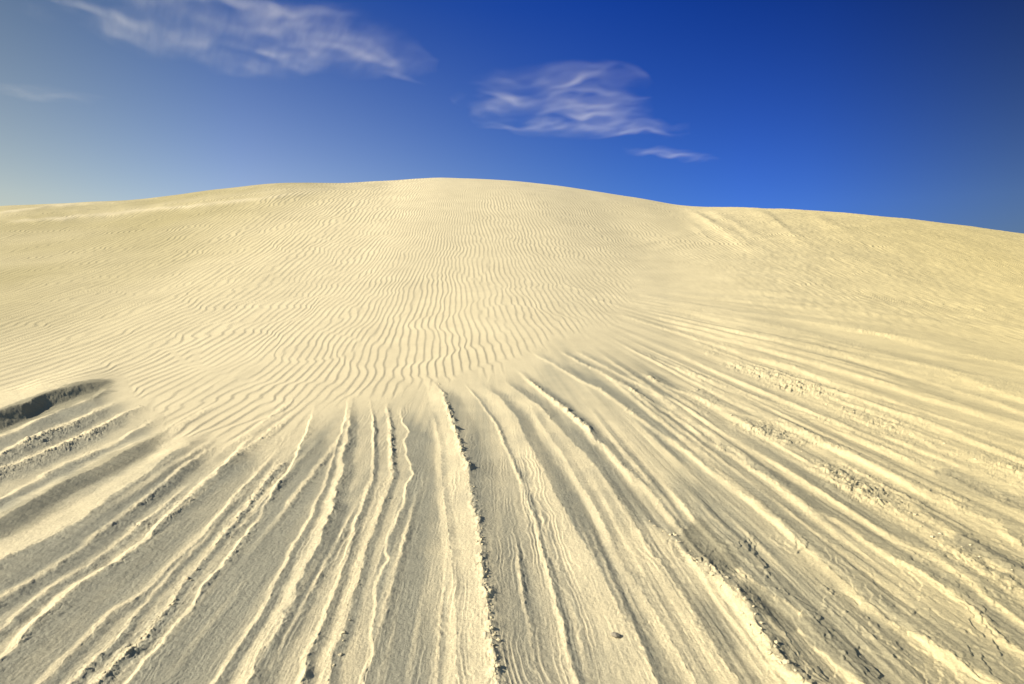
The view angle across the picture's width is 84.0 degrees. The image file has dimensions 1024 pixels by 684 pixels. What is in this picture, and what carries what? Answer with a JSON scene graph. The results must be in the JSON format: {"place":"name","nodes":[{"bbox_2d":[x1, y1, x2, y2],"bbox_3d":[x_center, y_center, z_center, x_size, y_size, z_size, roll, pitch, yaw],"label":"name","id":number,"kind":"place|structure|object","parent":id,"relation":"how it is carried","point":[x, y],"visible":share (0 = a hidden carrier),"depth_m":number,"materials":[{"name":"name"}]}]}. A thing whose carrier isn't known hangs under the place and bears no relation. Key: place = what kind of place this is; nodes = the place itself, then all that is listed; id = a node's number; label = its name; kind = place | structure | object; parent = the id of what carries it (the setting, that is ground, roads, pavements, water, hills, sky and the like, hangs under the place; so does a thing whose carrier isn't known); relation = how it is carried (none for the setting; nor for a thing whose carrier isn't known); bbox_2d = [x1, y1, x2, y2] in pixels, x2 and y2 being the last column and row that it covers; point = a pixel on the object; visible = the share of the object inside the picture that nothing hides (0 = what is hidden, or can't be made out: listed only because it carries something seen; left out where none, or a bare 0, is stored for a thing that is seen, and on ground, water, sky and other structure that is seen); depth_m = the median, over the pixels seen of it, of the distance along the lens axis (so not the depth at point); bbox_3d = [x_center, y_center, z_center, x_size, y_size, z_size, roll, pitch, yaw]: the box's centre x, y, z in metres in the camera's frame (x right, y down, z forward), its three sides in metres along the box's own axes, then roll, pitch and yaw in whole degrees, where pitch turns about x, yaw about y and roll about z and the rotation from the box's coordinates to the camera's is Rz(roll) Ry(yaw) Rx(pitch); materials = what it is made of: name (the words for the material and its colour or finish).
{"place":"outdoors","nodes":[
{"label":"outdoors","id":0,"kind":"place"},
{"bbox_2d":[0,178,692,444],"bbox_3d":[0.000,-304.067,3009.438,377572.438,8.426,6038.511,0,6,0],"label":"dune","id":1,"kind":"structure","parent":0,"point":[260,312],"depth_m":14.78,"materials":[{"name":"beige sand"}]},
{"bbox_2d":[0,206,1023,683],"bbox_3d":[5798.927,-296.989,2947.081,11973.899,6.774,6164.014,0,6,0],"label":"ground","id":2,"kind":"structure","parent":0,"point":[782,336],"depth_m":4.15,"materials":[{"name":"beige sand"}]},
{"bbox_2d":[611,632,620,637],"bbox_3d":[0.471,1.329,2.580,0.048,0.022,0.029,8,8,19],"label":"pebble","id":3,"kind":"object","parent":2,"relation":"on","point":[615,635],"visible":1,"depth_m":2.57,"materials":[{"name":"stone"}]},
{"bbox_2d":[783,659,789,663],"bbox_3d":[1.140,1.327,2.365,0.031,0.012,0.028,-12,14,10],"label":"sand clod","id":4,"kind":"object","parent":2,"relation":"on","point":[785,661],"visible":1,"depth_m":2.36,"materials":[{"name":"beige sand"}]},
{"bbox_2d":[0,0,1023,233],"label":"sky","id":5,"kind":"structure","parent":0,"point":[910,109],"materials":[{"name":"blue"}]}
]}

